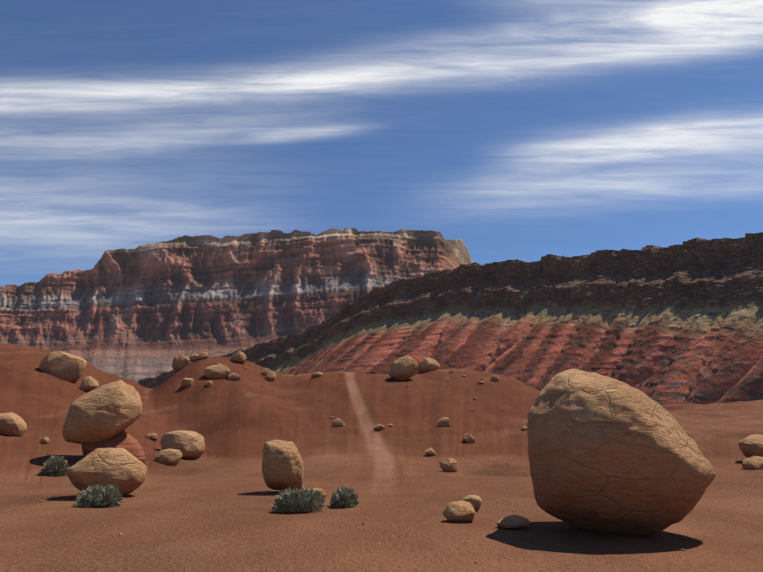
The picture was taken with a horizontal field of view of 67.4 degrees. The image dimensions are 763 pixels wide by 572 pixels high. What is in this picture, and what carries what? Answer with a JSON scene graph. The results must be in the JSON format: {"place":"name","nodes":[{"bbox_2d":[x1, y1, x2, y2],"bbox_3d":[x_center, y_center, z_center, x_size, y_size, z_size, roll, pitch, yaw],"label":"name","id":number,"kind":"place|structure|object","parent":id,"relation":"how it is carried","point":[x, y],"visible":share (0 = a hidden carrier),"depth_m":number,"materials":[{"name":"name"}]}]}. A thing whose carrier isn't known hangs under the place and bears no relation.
{"place":"outdoors","nodes":[
{"label":"outdoors","id":0,"kind":"place"},
{"bbox_2d":[0,228,472,382],"bbox_3d":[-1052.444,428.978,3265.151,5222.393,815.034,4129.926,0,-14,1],"label":"cliff","id":1,"kind":"structure","parent":0,"point":[137,314],"depth_m":2016.70,"materials":[{"name":"brown stone"}]},
{"bbox_2d":[0,343,762,571],"bbox_3d":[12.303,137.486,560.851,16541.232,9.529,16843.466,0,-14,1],"label":"ground","id":2,"kind":"structure","parent":0,"point":[180,525],"depth_m":17.91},
{"bbox_2d":[0,412,26,436],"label":"boulder","id":3,"kind":"object","parent":2,"relation":"on","point":[12,424],"visible":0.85,"depth_m":24.67,"materials":[{"name":"stone"}]},
{"bbox_2d":[40,437,49,443],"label":"rock","id":4,"kind":"object","parent":2,"relation":"on","point":[44,440],"visible":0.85,"depth_m":24.49,"materials":[{"name":"stone"}]},
{"bbox_2d":[39,455,68,475],"bbox_3d":[-11.437,6.325,20.165,1.098,0.773,1.087,0,-14,1],"label":"dry shrub","id":5,"kind":"object","parent":2,"relation":"on","point":[54,466],"visible":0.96,"depth_m":19.93,"materials":[{"name":"green plant"}]},
{"bbox_2d":[39,351,86,381],"bbox_3d":[-21.476,5.591,38.609,2.982,2.328,2.030,4,-15,-15],"label":"boulder","id":6,"kind":"object","parent":2,"relation":"on","point":[65,366],"visible":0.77,"depth_m":37.89,"materials":[{"name":"stone"}]},
{"bbox_2d":[80,376,98,391],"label":"rock","id":7,"kind":"object","parent":2,"relation":"on","point":[89,383],"visible":0.9,"depth_m":37.68,"materials":[{"name":"stone"}]},
{"bbox_2d":[72,484,123,506],"bbox_3d":[-6.705,4.982,13.597,1.161,0.552,1.035,0,-14,1],"label":"sage shrub","id":8,"kind":"object","parent":2,"relation":"on","point":[98,495],"visible":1,"depth_m":13.47,"materials":[{"name":"green plant"}]},
{"bbox_2d":[62,380,145,461],"bbox_3d":[-11.081,5.639,23.116,3.127,3.685,2.295,9,-16,-31],"label":"balanced boulder","id":9,"kind":"object","parent":2,"relation":"on","point":[105,415],"visible":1,"depth_m":22.39,"materials":[{"name":"stone"}]},
{"bbox_2d":[65,448,147,495],"bbox_3d":[-7.435,5.046,15.477,1.951,1.302,1.648,12,-18,-40],"label":"flat boulder","id":10,"kind":"object","parent":2,"relation":"on","point":[124,470],"visible":0.79,"depth_m":14.97,"materials":[{"name":"stone"}]},
{"bbox_2d":[145,433,157,440],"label":"rock","id":11,"kind":"object","parent":2,"relation":"on","point":[152,436],"visible":0.85,"depth_m":30.32,"materials":[{"name":"stone"}]},
{"bbox_2d":[155,449,181,465],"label":"slab boulder","id":12,"kind":"object","parent":2,"relation":"on","point":[171,457],"visible":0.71,"depth_m":25.53,"materials":[{"name":"stone"}]},
{"bbox_2d":[172,355,189,370],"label":"boulder","id":13,"kind":"object","parent":2,"relation":"on","point":[179,362],"visible":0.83,"depth_m":49.34,"materials":[{"name":"stone"}]},
{"bbox_2d":[160,430,204,458],"bbox_3d":[-10.003,8.114,28.853,2.050,1.638,1.514,0,-14,1],"label":"boulder","id":14,"kind":"object","parent":2,"relation":"on","point":[189,444],"visible":0.71,"depth_m":28.37,"materials":[{"name":"stone"}]},
{"bbox_2d":[181,378,193,387],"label":"mound rock","id":15,"kind":"object","parent":2,"relation":"on","point":[187,382],"visible":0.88,"depth_m":43.11,"materials":[{"name":"stone"}]},
{"bbox_2d":[189,354,197,361],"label":"boulder","id":16,"kind":"object","parent":2,"relation":"on","point":[193,358],"visible":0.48,"depth_m":49.99,"materials":[{"name":"stone"}]},
{"bbox_2d":[197,352,207,359],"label":"boulder","id":17,"kind":"object","parent":2,"relation":"on","point":[203,355],"visible":0.88,"depth_m":49.90,"materials":[{"name":"stone"}]},
{"bbox_2d":[205,381,212,386],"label":"rock","id":18,"kind":"object","parent":2,"relation":"on","point":[208,383],"visible":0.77,"depth_m":42.73,"materials":[{"name":"stone"}]},
{"bbox_2d":[203,365,229,378],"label":"mound rock","id":19,"kind":"object","parent":2,"relation":"on","point":[218,371],"visible":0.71,"depth_m":44.47,"materials":[{"name":"stone"}]},
{"bbox_2d":[228,372,239,379],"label":"mound rock","id":20,"kind":"object","parent":2,"relation":"on","point":[233,376],"visible":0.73,"depth_m":44.49,"materials":[{"name":"stone"}]},
{"bbox_2d":[231,351,246,362],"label":"boulder","id":21,"kind":"object","parent":2,"relation":"on","point":[239,356],"visible":0.92,"depth_m":50.85,"materials":[{"name":"stone"}]},
{"bbox_2d":[261,368,271,374],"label":"rock","id":22,"kind":"object","parent":2,"relation":"on","point":[265,371],"visible":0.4,"depth_m":49.24,"materials":[{"name":"stone"}]},
{"bbox_2d":[264,372,275,380],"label":"rock","id":23,"kind":"object","parent":2,"relation":"on","point":[270,376],"visible":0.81,"depth_m":48.16,"materials":[{"name":"stone"}]},
{"bbox_2d":[261,440,303,490],"bbox_3d":[-2.855,5.208,16.576,1.199,1.465,1.107,0,-14,1],"label":"boulder","id":24,"kind":"object","parent":2,"relation":"on","point":[282,465],"visible":0.98,"depth_m":16.20,"materials":[{"name":"stone"}]},
{"bbox_2d":[271,486,325,512],"bbox_3d":[-1.843,4.784,12.819,1.221,0.596,1.139,0,-14,1],"label":"sage shrub","id":25,"kind":"object","parent":2,"relation":"on","point":[301,500],"visible":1,"depth_m":12.60,"materials":[{"name":"green plant"}]},
{"bbox_2d":[311,372,322,377],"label":"rock","id":26,"kind":"object","parent":2,"relation":"on","point":[316,374],"visible":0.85,"depth_m":48.77,"materials":[{"name":"stone"}]},
{"bbox_2d":[310,488,326,497],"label":"rock","id":27,"kind":"object","parent":2,"relation":"on","point":[321,492],"visible":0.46,"depth_m":15.09,"materials":[{"name":"stone"}]},
{"bbox_2d":[332,418,344,426],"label":"rock","id":28,"kind":"object","parent":2,"relation":"on","point":[338,422],"visible":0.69,"depth_m":35.78,"materials":[{"name":"stone"}]},
{"bbox_2d":[329,485,358,508],"bbox_3d":[-0.885,4.954,13.460,0.745,0.556,0.844,0,-14,1],"label":"sage shrub","id":29,"kind":"object","parent":2,"relation":"on","point":[345,496],"visible":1,"depth_m":13.36,"materials":[{"name":"green plant"}]},
{"bbox_2d":[374,425,383,429],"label":"rock","id":30,"kind":"object","parent":2,"relation":"on","point":[378,427],"visible":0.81,"depth_m":34.76,"materials":[{"name":"stone"}]},
{"bbox_2d":[4,393,760,571],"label":"pebbles","id":31,"kind":"object","parent":2,"relation":"on","point":[121,534],"visible":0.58,"depth_m":10.97,"materials":[{"name":"stone"}]},
{"bbox_2d":[389,355,417,379],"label":"boulder","id":32,"kind":"object","parent":2,"relation":"on","point":[404,367],"visible":0.98,"depth_m":46.76,"materials":[{"name":"stone"}]},
{"bbox_2d":[417,357,439,372],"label":"boulder","id":33,"kind":"object","parent":2,"relation":"on","point":[427,364],"visible":0.83,"depth_m":51.54,"materials":[{"name":"stone"}]},
{"bbox_2d":[425,447,435,455],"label":"slope rock","id":34,"kind":"object","parent":2,"relation":"on","point":[430,451],"visible":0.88,"depth_m":29.60,"materials":[{"name":"stone"}]},
{"bbox_2d":[438,417,450,426],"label":"slope rock","id":35,"kind":"object","parent":2,"relation":"on","point":[445,421],"visible":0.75,"depth_m":35.48,"materials":[{"name":"stone"}]},
{"bbox_2d":[439,458,457,471],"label":"slope rock","id":36,"kind":"object","parent":2,"relation":"on","point":[449,465],"visible":0.9,"depth_m":23.33,"materials":[{"name":"stone"}]},
{"bbox_2d":[443,501,474,521],"bbox_3d":[1.537,4.532,11.419,0.643,0.434,0.519,0,-14,1],"label":"rock","id":37,"kind":"object","parent":2,"relation":"on","point":[459,511],"visible":0.83,"depth_m":11.26,"materials":[{"name":"stone"}]},
{"bbox_2d":[463,433,474,442],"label":"slope rock","id":38,"kind":"object","parent":2,"relation":"on","point":[468,438],"visible":0.88,"depth_m":32.44,"materials":[{"name":"stone"}]},
{"bbox_2d":[461,495,481,510],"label":"rock","id":39,"kind":"object","parent":2,"relation":"on","point":[475,501],"visible":0.54,"depth_m":12.81,"materials":[{"name":"stone"}]},
{"bbox_2d":[491,376,498,381],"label":"rock","id":40,"kind":"object","parent":2,"relation":"on","point":[495,378],"visible":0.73,"depth_m":47.24,"materials":[{"name":"stone"}]},
{"bbox_2d":[497,515,529,528],"bbox_3d":[2.446,4.378,10.626,0.587,0.245,0.496,0,-14,1],"label":"rock","id":41,"kind":"object","parent":2,"relation":"on","point":[511,521],"visible":0.98,"depth_m":10.48,"materials":[{"name":"stone"}]},
{"bbox_2d":[527,369,715,534],"bbox_3d":[4.215,2.990,10.546,3.067,3.015,3.078,0,-14,1],"label":"boulder","id":42,"kind":"object","parent":2,"relation":"on","point":[606,454],"visible":1,"depth_m":9.43,"materials":[{"name":"stone"}]},
{"bbox_2d":[738,434,762,457],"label":"boulder","id":43,"kind":"object","parent":2,"relation":"on","point":[750,446],"visible":0.85,"depth_m":24.48,"materials":[{"name":"stone"}]},
{"bbox_2d":[742,456,762,468],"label":"boulder","id":44,"kind":"object","parent":2,"relation":"on","point":[754,462],"visible":0.81,"depth_m":22.60,"materials":[{"name":"stone"}]},
{"bbox_2d":[0,0,762,285],"label":"sky","id":45,"kind":"structure","parent":0,"point":[524,130],"materials":[{"name":"blue"}]},
{"bbox_2d":[137,232,762,404],"bbox_3d":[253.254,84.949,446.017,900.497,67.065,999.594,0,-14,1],"label":"ridge","id":46,"kind":"structure","parent":0,"point":[678,324],"depth_m":156.25,"materials":[{"name":"brown stone"}]}
]}

